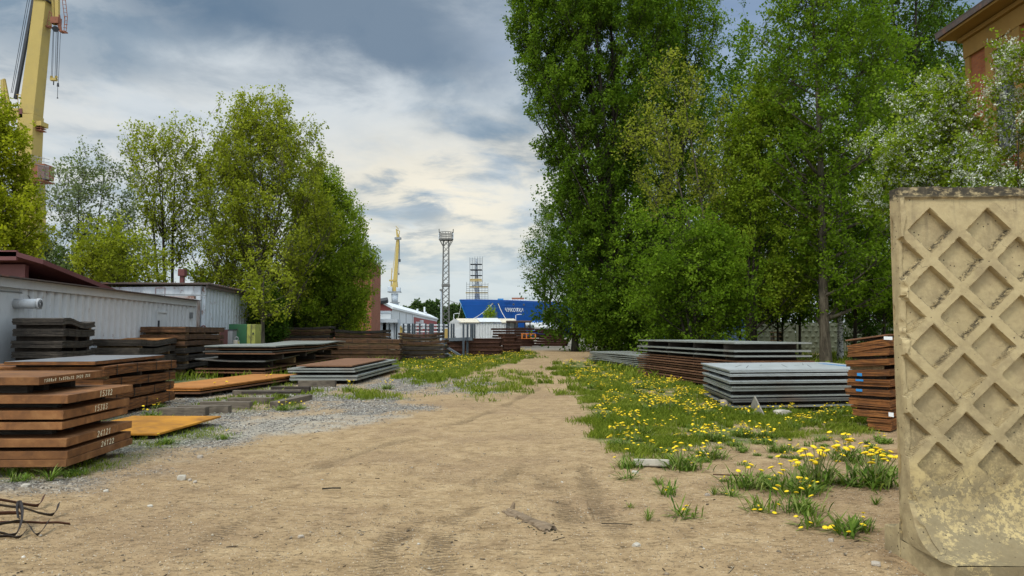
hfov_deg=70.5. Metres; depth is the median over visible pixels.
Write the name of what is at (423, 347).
sheet bundle
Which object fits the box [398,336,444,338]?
sheet bundle
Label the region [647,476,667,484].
weed plant
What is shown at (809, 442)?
weed plant
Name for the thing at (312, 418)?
grey gravel
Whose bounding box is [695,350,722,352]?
spacer block
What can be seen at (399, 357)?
sheet bundle
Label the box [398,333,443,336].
sheet bundle
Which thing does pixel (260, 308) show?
corner maple
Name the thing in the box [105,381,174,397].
sheet bundle
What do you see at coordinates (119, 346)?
spacer block
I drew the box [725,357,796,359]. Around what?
spacer block
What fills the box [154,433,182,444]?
dandelion plant
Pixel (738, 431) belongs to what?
dandelion plant
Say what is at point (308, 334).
spacer block
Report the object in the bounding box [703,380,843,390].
steel sheet
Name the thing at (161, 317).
door
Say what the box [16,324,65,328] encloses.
spacer block
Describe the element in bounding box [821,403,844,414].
dandelion plant
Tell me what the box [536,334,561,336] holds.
steel beam
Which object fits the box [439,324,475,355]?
stanchion rack
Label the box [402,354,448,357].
sheet bundle
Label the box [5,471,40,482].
weed plant
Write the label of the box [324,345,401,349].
sheet bundle
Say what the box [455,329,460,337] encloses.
door
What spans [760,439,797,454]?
dandelion plant
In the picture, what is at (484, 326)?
white site shed
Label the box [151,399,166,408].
dandelion plant
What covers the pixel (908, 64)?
background tree
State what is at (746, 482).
dandelion plant
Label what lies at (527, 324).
wrapped pipe
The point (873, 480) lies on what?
dandelion plant
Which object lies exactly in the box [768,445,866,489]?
dandelion plant
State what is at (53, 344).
sheet bundle
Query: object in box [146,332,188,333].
spacer block
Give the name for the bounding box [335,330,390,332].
sheet bundle
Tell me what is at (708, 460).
dandelion plant
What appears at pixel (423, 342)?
sheet bundle
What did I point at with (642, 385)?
dandelion plant
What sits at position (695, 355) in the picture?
spacer block
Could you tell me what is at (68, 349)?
spacer block
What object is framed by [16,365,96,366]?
spacer block
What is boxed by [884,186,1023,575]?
concrete wall panel
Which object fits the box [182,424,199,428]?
timber bearer
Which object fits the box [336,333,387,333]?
spacer block
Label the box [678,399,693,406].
dandelion plant
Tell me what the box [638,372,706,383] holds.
steel sheet
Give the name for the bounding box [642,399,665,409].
dandelion plant
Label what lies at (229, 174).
tall maple
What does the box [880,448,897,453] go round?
wood offcut
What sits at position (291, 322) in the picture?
shrub
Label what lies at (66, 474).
weed plant
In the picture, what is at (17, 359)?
spacer block
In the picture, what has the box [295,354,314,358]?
spacer block
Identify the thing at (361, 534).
track pebbles
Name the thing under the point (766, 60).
background tree
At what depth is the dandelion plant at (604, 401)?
16.20 m
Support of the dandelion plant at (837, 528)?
on the ground at (315, 505)
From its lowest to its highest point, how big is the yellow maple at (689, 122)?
17.042 m
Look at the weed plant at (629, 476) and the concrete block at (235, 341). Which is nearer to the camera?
the weed plant at (629, 476)
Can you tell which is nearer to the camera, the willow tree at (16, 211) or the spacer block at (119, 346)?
the spacer block at (119, 346)
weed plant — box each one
[5,467,21,477]
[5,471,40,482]
[37,464,69,480]
[59,468,85,478]
[611,467,642,481]
[638,506,655,520]
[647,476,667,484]
[654,445,674,453]
[708,485,718,494]
[731,445,751,451]
[738,447,748,452]
[757,437,777,443]
[798,441,820,446]
[810,435,826,442]
[869,496,881,504]
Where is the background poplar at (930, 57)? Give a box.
[835,0,967,333]
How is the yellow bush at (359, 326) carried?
on the ground at (315, 505)
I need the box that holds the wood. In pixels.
[403,298,465,332]
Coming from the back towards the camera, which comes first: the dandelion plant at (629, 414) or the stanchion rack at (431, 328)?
the stanchion rack at (431, 328)
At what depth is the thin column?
137.86 m
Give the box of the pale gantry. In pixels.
[380,319,400,338]
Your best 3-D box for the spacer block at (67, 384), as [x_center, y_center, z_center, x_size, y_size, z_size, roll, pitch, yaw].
[-7.119,1.217,9.343,2.872,0.108,0.110,0,-4,-2]
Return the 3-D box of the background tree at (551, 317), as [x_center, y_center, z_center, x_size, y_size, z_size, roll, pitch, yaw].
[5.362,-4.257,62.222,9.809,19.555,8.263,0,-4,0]
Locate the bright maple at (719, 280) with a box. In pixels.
[591,197,777,353]
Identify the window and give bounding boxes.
[994,43,1016,155]
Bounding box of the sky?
[0,0,981,332]
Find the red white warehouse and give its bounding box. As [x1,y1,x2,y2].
[380,297,437,334]
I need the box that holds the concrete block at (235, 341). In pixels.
[233,337,239,343]
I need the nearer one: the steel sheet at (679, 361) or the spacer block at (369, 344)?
the steel sheet at (679, 361)
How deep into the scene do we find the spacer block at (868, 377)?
12.07 m
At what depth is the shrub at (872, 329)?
49.48 m
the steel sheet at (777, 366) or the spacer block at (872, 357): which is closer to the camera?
the spacer block at (872, 357)
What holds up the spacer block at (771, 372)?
on the steel sheet at (728, 373)
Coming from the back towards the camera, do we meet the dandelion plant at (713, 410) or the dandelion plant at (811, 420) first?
the dandelion plant at (713, 410)
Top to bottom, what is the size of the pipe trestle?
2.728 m
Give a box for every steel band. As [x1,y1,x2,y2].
[0,493,45,506]
[0,500,23,535]
[0,502,59,515]
[0,511,20,514]
[0,519,49,535]
[0,521,70,524]
[0,529,26,538]
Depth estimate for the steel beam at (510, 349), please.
55.70 m
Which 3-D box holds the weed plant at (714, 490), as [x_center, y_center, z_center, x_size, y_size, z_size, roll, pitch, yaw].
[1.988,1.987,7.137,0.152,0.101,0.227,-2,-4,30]
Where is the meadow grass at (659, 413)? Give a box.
[0,348,887,478]
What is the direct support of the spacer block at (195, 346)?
on the sheet bundle at (189, 349)
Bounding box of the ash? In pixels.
[700,58,835,340]
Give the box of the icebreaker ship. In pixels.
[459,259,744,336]
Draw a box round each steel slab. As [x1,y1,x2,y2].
[0,370,101,384]
[0,385,132,403]
[0,398,128,419]
[0,407,127,429]
[0,421,131,446]
[0,431,130,459]
[0,438,132,466]
[4,355,163,364]
[289,367,399,380]
[290,365,398,376]
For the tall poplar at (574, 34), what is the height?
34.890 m
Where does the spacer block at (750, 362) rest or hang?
on the steel sheet at (689, 359)
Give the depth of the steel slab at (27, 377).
8.62 m
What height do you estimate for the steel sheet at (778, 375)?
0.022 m
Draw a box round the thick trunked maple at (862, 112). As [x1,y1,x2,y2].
[734,0,930,362]
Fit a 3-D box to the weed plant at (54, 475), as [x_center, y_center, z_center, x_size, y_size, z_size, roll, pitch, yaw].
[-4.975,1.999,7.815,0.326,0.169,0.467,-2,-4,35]
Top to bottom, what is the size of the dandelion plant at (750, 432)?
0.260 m
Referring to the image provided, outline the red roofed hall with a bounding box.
[0,250,113,288]
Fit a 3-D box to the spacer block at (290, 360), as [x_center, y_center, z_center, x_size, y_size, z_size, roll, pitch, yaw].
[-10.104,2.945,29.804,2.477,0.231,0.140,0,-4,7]
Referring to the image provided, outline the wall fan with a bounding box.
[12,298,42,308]
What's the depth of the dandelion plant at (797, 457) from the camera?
9.18 m
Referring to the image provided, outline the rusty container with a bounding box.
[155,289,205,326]
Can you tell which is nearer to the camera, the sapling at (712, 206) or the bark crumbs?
the bark crumbs
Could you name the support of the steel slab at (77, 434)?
on the spacer block
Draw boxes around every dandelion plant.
[141,404,160,415]
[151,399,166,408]
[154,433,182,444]
[212,429,231,439]
[272,399,295,410]
[294,401,304,409]
[338,380,357,391]
[378,379,395,388]
[584,380,595,388]
[590,404,614,416]
[595,408,608,418]
[599,395,612,404]
[602,434,635,446]
[605,422,627,433]
[609,448,646,469]
[619,429,642,441]
[621,409,642,420]
[627,420,654,435]
[629,383,645,393]
[635,381,647,388]
[637,440,656,453]
[638,396,659,408]
[640,394,657,404]
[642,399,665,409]
[650,382,661,388]
[651,477,678,497]
[652,441,716,472]
[654,397,669,406]
[655,386,666,392]
[660,398,675,407]
[660,449,675,457]
[661,492,705,520]
[676,387,695,396]
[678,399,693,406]
[678,459,699,471]
[682,416,708,432]
[683,406,695,415]
[689,424,707,434]
[690,424,711,440]
[692,452,714,462]
[693,440,736,459]
[694,401,712,413]
[697,404,720,414]
[700,423,732,442]
[709,460,785,491]
[716,483,746,497]
[727,423,749,437]
[731,489,793,513]
[736,428,756,437]
[737,420,759,437]
[738,407,759,415]
[751,437,762,444]
[751,474,777,488]
[755,423,782,438]
[755,455,834,498]
[757,437,774,445]
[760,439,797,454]
[767,402,783,409]
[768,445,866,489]
[770,484,834,515]
[785,417,808,429]
[785,503,835,530]
[787,452,802,459]
[790,444,807,452]
[799,477,822,492]
[807,412,822,424]
[813,433,834,440]
[818,507,872,542]
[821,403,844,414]
[821,438,898,493]
[823,431,872,463]
[831,511,884,533]
[834,474,850,484]
[855,450,897,478]
[864,450,893,461]
[875,432,895,444]
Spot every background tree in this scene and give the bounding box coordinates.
[517,150,619,351]
[586,113,661,348]
[629,65,722,241]
[683,8,790,327]
[736,22,840,341]
[791,1,883,339]
[838,0,950,331]
[897,0,974,186]
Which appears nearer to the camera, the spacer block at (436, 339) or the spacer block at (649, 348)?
the spacer block at (649, 348)
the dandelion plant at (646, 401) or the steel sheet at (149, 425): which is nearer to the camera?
the steel sheet at (149, 425)
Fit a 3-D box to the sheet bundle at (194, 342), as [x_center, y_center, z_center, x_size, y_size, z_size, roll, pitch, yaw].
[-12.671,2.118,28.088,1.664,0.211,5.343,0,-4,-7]
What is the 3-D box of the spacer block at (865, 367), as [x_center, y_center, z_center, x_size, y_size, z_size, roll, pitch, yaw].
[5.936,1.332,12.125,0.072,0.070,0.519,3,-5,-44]
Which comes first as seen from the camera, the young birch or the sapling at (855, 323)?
the sapling at (855, 323)
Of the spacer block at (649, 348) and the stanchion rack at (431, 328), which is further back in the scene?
the stanchion rack at (431, 328)
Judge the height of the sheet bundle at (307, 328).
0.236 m
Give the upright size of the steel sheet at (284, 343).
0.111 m
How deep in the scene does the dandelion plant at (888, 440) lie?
10.65 m
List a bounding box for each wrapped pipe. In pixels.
[526,323,549,327]
[528,325,556,329]
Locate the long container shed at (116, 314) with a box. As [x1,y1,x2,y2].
[0,274,200,363]
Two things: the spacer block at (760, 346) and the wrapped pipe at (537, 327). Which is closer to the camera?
the spacer block at (760, 346)
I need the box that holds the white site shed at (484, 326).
[449,318,517,337]
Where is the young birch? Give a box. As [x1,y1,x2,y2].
[482,305,496,317]
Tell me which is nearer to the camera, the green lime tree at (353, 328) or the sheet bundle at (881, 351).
the sheet bundle at (881, 351)
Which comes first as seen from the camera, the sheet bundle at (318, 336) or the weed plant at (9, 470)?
the weed plant at (9, 470)
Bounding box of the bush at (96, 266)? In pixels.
[64,208,177,286]
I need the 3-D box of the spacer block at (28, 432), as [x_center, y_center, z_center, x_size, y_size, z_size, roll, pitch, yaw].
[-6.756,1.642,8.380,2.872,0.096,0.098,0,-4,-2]
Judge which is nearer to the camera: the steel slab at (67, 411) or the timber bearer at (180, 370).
the steel slab at (67, 411)
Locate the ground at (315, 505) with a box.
[0,333,1023,575]
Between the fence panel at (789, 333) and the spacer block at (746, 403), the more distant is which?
the fence panel at (789, 333)
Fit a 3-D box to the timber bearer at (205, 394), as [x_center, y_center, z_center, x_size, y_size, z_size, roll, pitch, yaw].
[-8.359,2.689,18.325,1.518,0.122,0.124,0,-4,2]
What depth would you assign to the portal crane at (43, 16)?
101.63 m
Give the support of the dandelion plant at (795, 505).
on the ground at (315, 505)
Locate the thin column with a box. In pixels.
[440,289,442,339]
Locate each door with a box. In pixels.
[154,310,167,326]
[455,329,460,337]
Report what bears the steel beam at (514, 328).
on the steel beam at (514, 332)
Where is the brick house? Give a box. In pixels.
[934,0,1023,185]
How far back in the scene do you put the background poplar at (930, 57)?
44.54 m
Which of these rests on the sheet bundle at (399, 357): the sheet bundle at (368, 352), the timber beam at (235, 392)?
the sheet bundle at (368, 352)
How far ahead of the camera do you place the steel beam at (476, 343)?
49.35 m
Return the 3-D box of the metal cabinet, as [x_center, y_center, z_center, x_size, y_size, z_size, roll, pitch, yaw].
[-12.859,2.742,34.880,1.270,2.000,0.855,0,-4,0]
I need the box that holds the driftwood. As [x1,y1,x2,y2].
[501,502,557,531]
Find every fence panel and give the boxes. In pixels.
[757,323,794,341]
[795,323,845,352]
[845,323,891,352]
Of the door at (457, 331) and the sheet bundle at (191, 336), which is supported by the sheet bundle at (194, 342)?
the sheet bundle at (191, 336)
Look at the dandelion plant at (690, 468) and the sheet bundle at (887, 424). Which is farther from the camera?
the sheet bundle at (887, 424)
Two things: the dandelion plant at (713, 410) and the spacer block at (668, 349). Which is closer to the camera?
the dandelion plant at (713, 410)
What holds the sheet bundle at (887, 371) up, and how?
on the spacer block
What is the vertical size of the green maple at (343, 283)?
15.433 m
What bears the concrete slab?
on the ground at (315, 505)
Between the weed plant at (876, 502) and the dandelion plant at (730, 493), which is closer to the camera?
the weed plant at (876, 502)
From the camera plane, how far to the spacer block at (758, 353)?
19.95 m
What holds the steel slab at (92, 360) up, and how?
on the sheet bundle at (108, 369)
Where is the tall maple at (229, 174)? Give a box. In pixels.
[174,83,346,318]
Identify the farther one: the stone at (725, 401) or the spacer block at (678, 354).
the spacer block at (678, 354)
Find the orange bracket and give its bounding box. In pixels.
[521,333,535,338]
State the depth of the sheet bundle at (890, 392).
11.93 m
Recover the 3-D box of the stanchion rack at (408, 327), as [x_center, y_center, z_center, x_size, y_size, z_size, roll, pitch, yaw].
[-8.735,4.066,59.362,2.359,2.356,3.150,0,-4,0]
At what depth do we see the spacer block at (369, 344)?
40.17 m
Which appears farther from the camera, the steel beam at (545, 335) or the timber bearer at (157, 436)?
the steel beam at (545, 335)
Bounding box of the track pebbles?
[0,391,1005,575]
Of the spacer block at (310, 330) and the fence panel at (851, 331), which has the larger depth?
the fence panel at (851, 331)
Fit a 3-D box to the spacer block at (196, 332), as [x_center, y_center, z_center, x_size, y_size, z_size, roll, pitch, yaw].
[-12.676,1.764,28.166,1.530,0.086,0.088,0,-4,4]
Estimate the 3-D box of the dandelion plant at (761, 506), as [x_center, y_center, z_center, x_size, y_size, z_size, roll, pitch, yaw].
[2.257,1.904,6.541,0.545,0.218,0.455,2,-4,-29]
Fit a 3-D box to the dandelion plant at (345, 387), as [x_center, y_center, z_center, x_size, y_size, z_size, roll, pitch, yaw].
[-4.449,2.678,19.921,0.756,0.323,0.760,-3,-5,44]
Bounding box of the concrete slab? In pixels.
[633,459,668,466]
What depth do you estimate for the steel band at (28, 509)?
6.38 m
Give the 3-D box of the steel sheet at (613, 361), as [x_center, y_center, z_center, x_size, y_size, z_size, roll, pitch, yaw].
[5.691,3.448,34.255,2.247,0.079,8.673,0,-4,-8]
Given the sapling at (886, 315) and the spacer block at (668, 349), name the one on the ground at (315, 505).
the sapling at (886, 315)
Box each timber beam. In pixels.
[157,406,209,415]
[177,405,231,412]
[200,401,252,408]
[228,397,273,403]
[232,389,300,394]
[241,391,300,393]
[270,395,311,407]
[271,386,310,392]
[298,380,335,386]
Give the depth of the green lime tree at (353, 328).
56.08 m
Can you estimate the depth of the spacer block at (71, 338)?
18.81 m
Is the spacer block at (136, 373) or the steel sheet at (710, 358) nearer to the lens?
the spacer block at (136, 373)
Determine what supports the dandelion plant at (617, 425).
on the ground at (315, 505)
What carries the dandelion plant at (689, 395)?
on the ground at (315, 505)
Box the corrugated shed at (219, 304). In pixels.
[100,282,253,328]
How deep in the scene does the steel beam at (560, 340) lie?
78.77 m
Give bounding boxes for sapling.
[628,184,688,313]
[688,187,759,332]
[705,190,773,339]
[720,168,792,340]
[757,149,815,341]
[768,168,830,354]
[812,162,892,343]
[837,171,902,334]
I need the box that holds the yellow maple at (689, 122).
[611,47,742,339]
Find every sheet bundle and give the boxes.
[0,360,176,375]
[10,340,92,347]
[11,349,93,357]
[12,318,94,328]
[12,329,94,336]
[75,371,175,384]
[91,345,175,354]
[92,338,176,345]
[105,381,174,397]
[122,391,174,409]
[140,327,224,331]
[140,334,224,339]
[154,354,175,359]
[170,347,217,352]
[170,360,207,368]
[171,340,223,345]
[172,353,217,361]
[281,338,402,342]
[282,326,335,329]
[283,335,334,338]
[288,330,334,334]
[315,355,401,359]
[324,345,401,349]
[331,350,402,353]
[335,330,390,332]
[335,333,390,336]
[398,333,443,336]
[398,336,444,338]
[401,340,448,344]
[402,345,448,349]
[402,350,448,353]
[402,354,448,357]
[844,386,895,396]
[845,357,894,366]
[847,336,893,352]
[847,347,893,356]
[847,366,894,375]
[847,376,894,386]
[849,396,895,407]
[851,405,895,410]
[852,408,895,417]
[867,417,896,430]
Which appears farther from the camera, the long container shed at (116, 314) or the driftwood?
the long container shed at (116, 314)
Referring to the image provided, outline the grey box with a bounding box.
[225,329,236,343]
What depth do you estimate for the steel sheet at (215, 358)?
26.09 m
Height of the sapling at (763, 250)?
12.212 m
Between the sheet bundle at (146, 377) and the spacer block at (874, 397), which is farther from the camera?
the sheet bundle at (146, 377)
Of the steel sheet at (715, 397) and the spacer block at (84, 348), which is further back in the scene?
the spacer block at (84, 348)
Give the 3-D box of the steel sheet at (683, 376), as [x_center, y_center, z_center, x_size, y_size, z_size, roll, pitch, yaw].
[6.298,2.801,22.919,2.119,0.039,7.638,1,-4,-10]
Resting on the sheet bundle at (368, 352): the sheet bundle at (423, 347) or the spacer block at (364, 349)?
the spacer block at (364, 349)
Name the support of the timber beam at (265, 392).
on the ground at (315, 505)
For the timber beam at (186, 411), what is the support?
on the ground at (315, 505)
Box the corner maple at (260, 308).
[233,249,302,343]
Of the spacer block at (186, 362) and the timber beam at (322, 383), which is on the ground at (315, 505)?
the timber beam at (322, 383)
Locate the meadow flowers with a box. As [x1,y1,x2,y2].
[403,347,856,454]
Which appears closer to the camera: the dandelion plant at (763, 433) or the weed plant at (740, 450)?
the weed plant at (740, 450)
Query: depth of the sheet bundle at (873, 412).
11.87 m
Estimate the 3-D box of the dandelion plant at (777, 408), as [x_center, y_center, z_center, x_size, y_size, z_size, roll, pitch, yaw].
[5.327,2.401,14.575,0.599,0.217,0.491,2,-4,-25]
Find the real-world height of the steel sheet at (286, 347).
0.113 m
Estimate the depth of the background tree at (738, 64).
62.51 m
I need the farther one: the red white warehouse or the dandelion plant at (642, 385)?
the red white warehouse
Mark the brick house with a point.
(970, 31)
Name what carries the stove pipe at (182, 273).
on the corrugated shed at (219, 304)
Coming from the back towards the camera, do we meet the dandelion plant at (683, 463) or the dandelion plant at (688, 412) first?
the dandelion plant at (688, 412)
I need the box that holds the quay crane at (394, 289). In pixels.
[387,226,401,304]
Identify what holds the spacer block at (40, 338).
on the sheet bundle at (53, 344)
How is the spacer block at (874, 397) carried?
on the sheet bundle at (890, 402)
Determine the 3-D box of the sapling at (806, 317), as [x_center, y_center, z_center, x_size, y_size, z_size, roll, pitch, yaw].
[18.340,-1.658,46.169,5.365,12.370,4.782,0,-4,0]
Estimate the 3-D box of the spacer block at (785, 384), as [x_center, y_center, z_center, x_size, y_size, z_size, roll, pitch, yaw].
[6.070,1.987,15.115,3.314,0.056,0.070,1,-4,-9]
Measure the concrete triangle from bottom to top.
0.410 m
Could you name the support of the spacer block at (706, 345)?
on the steel sheet at (708, 349)
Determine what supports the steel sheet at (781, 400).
on the spacer block
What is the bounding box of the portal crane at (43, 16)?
[0,0,67,249]
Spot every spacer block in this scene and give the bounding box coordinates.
[0,385,32,392]
[0,404,61,407]
[0,430,56,434]
[15,348,61,351]
[15,358,46,360]
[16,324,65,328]
[16,336,65,340]
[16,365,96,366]
[33,384,48,390]
[49,381,74,386]
[61,348,75,350]
[66,337,77,340]
[76,347,88,349]
[78,336,89,339]
[91,376,108,378]
[97,346,141,347]
[118,371,141,374]
[142,369,165,371]
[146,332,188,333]
[170,353,188,354]
[176,361,188,363]
[187,345,203,346]
[189,332,204,333]
[205,332,219,333]
[208,361,272,366]
[218,346,283,347]
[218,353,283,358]
[273,357,295,362]
[284,329,330,330]
[284,352,306,355]
[285,334,329,334]
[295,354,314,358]
[296,372,357,373]
[308,350,330,354]
[331,349,397,350]
[331,354,397,355]
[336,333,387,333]
[336,337,387,337]
[337,343,398,344]
[398,349,442,350]
[398,354,442,355]
[399,338,438,340]
[399,344,443,345]
[647,347,665,349]
[647,351,667,353]
[648,341,667,345]
[666,348,694,350]
[668,342,692,346]
[668,353,692,354]
[693,343,723,347]
[693,354,724,356]
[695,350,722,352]
[723,352,794,354]
[724,344,796,349]
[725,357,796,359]
[726,362,770,362]
[728,383,846,385]
[729,375,851,379]
[731,390,845,394]
[732,401,848,404]
[745,372,797,372]
[850,338,878,340]
[850,366,883,369]
[850,395,888,399]
[851,386,887,389]
[852,356,886,358]
[852,376,885,378]
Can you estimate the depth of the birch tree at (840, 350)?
44.77 m
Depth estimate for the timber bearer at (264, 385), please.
21.40 m
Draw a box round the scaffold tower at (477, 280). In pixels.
[466,256,487,298]
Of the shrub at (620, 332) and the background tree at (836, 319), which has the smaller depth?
the shrub at (620, 332)
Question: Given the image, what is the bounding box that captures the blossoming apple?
[841,57,1023,264]
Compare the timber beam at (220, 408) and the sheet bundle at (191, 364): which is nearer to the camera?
the timber beam at (220, 408)
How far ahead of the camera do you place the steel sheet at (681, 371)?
23.27 m
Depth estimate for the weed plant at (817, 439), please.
10.72 m
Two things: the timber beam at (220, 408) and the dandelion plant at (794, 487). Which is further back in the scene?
the timber beam at (220, 408)
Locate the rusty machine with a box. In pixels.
[201,325,227,344]
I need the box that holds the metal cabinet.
[229,324,260,343]
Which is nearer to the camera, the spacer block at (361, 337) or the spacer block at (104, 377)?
the spacer block at (104, 377)
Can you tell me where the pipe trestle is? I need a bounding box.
[401,325,447,333]
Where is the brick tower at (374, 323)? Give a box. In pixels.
[294,252,381,338]
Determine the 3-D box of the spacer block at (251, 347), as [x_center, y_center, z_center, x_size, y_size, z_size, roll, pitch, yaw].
[-9.615,2.172,26.694,2.531,0.061,0.070,0,-4,7]
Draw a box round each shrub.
[40,233,83,275]
[183,255,240,286]
[244,279,292,342]
[273,283,309,335]
[295,285,350,337]
[354,243,385,334]
[575,279,632,351]
[628,291,672,351]
[669,305,706,339]
[835,277,893,352]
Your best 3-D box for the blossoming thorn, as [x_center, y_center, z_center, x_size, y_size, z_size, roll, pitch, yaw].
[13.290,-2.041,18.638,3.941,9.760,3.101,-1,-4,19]
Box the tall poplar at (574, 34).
[501,0,684,352]
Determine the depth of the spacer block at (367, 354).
40.15 m
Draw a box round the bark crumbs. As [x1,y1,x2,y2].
[515,518,561,534]
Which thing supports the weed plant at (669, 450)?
on the ground at (315, 505)
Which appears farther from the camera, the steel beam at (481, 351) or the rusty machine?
the steel beam at (481, 351)
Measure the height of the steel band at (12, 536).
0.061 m
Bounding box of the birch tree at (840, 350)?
[815,160,872,358]
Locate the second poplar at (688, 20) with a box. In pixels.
[625,0,738,338]
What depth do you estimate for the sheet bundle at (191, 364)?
26.58 m
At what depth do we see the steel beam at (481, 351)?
49.33 m
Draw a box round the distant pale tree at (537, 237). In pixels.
[518,199,572,321]
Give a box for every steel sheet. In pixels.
[112,416,220,435]
[166,377,291,390]
[172,374,295,388]
[174,379,288,393]
[195,346,332,361]
[195,356,337,369]
[195,359,336,372]
[203,345,342,351]
[204,341,345,346]
[205,343,343,349]
[205,347,343,353]
[287,359,396,369]
[288,361,396,371]
[296,358,388,366]
[588,358,643,365]
[589,352,636,357]
[589,355,645,361]
[590,351,645,356]
[590,353,637,359]
[590,356,645,363]
[591,360,641,367]
[637,345,810,351]
[637,357,702,364]
[637,359,702,367]
[638,340,811,343]
[638,349,811,356]
[638,364,708,372]
[638,366,704,375]
[638,370,703,380]
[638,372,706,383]
[639,355,725,362]
[639,362,708,370]
[640,368,706,377]
[641,353,814,362]
[701,362,851,370]
[702,372,847,381]
[703,365,847,372]
[703,366,846,374]
[703,368,847,376]
[703,374,846,383]
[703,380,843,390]
[703,384,849,396]
[704,377,850,387]
[704,378,847,389]
[704,387,849,400]
[704,388,848,401]
[704,393,853,407]
[845,334,893,340]
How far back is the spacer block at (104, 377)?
13.55 m
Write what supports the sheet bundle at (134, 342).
on the sheet bundle at (148, 350)
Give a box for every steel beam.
[445,338,500,341]
[447,346,502,349]
[448,350,498,353]
[449,342,498,345]
[493,331,537,332]
[493,333,536,334]
[496,328,533,329]
[501,341,520,344]
[503,334,516,337]
[503,348,516,351]
[504,338,513,340]
[504,345,519,347]
[518,339,533,340]
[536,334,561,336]
[536,341,565,343]
[537,339,569,341]
[543,344,564,345]
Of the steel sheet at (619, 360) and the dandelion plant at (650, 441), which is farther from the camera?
the steel sheet at (619, 360)
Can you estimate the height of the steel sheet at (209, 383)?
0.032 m
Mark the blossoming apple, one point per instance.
(927, 156)
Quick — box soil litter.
[17,393,905,575]
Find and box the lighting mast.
[438,229,453,339]
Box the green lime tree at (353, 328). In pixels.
[316,189,374,336]
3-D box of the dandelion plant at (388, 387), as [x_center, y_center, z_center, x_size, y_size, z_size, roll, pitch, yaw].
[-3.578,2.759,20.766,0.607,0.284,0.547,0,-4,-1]
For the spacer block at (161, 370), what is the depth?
16.41 m
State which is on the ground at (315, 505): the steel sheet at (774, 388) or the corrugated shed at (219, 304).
the corrugated shed at (219, 304)
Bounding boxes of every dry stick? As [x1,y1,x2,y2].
[322,487,340,489]
[601,523,631,524]
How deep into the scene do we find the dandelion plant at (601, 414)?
13.32 m
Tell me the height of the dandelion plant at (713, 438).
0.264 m
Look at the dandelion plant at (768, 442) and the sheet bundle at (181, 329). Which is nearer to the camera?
the dandelion plant at (768, 442)
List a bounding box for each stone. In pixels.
[21,483,30,486]
[177,475,185,480]
[632,542,640,546]
[720,399,731,407]
[773,409,790,413]
[871,561,880,566]
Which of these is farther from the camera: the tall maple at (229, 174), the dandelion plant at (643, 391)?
the tall maple at (229, 174)
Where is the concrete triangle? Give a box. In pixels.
[749,396,763,413]
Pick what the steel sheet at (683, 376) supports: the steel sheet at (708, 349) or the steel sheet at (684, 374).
the steel sheet at (684, 374)
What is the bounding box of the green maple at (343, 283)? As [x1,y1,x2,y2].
[273,136,385,335]
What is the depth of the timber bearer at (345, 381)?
23.07 m
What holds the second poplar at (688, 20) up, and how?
on the ground at (315, 505)
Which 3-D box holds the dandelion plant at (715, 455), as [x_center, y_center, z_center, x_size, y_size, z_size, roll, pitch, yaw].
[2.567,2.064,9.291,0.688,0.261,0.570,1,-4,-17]
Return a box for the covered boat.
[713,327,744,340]
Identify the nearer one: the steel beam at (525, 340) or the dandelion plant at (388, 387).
the dandelion plant at (388, 387)
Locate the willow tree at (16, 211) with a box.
[0,85,60,278]
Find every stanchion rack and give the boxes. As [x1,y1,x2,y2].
[388,323,414,343]
[419,323,448,349]
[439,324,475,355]
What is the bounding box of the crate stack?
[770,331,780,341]
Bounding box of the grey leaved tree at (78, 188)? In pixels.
[34,135,156,281]
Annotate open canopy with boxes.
[506,321,531,335]
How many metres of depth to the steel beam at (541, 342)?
78.74 m
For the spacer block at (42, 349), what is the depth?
17.65 m
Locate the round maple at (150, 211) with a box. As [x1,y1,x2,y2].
[117,108,211,281]
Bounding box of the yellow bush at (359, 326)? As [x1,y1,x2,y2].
[341,310,370,338]
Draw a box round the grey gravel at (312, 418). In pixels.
[0,374,510,497]
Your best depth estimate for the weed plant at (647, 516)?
6.21 m
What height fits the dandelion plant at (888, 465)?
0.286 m
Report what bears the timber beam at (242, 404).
on the ground at (315, 505)
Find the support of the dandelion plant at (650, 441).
on the ground at (315, 505)
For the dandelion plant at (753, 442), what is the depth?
10.48 m
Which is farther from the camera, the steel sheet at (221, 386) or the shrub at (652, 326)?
the shrub at (652, 326)
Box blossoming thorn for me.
[940,27,1023,187]
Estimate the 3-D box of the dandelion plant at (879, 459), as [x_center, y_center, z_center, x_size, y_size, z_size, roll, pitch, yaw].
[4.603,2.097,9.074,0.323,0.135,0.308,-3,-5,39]
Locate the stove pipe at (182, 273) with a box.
[178,269,186,285]
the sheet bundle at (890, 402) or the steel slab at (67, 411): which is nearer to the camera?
the steel slab at (67, 411)
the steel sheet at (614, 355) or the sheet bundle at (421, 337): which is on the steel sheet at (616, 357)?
the steel sheet at (614, 355)
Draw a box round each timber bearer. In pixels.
[0,467,61,471]
[130,433,165,437]
[169,369,185,376]
[175,392,211,396]
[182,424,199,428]
[210,373,273,375]
[220,388,236,391]
[250,384,267,387]
[297,379,360,382]
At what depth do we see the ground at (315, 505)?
6.85 m
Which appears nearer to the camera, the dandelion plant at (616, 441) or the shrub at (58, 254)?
the dandelion plant at (616, 441)
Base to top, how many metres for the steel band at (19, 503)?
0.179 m
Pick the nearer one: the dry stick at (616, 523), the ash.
the dry stick at (616, 523)
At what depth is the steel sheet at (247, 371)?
25.72 m
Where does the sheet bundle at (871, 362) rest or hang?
on the spacer block
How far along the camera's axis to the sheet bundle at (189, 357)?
26.34 m

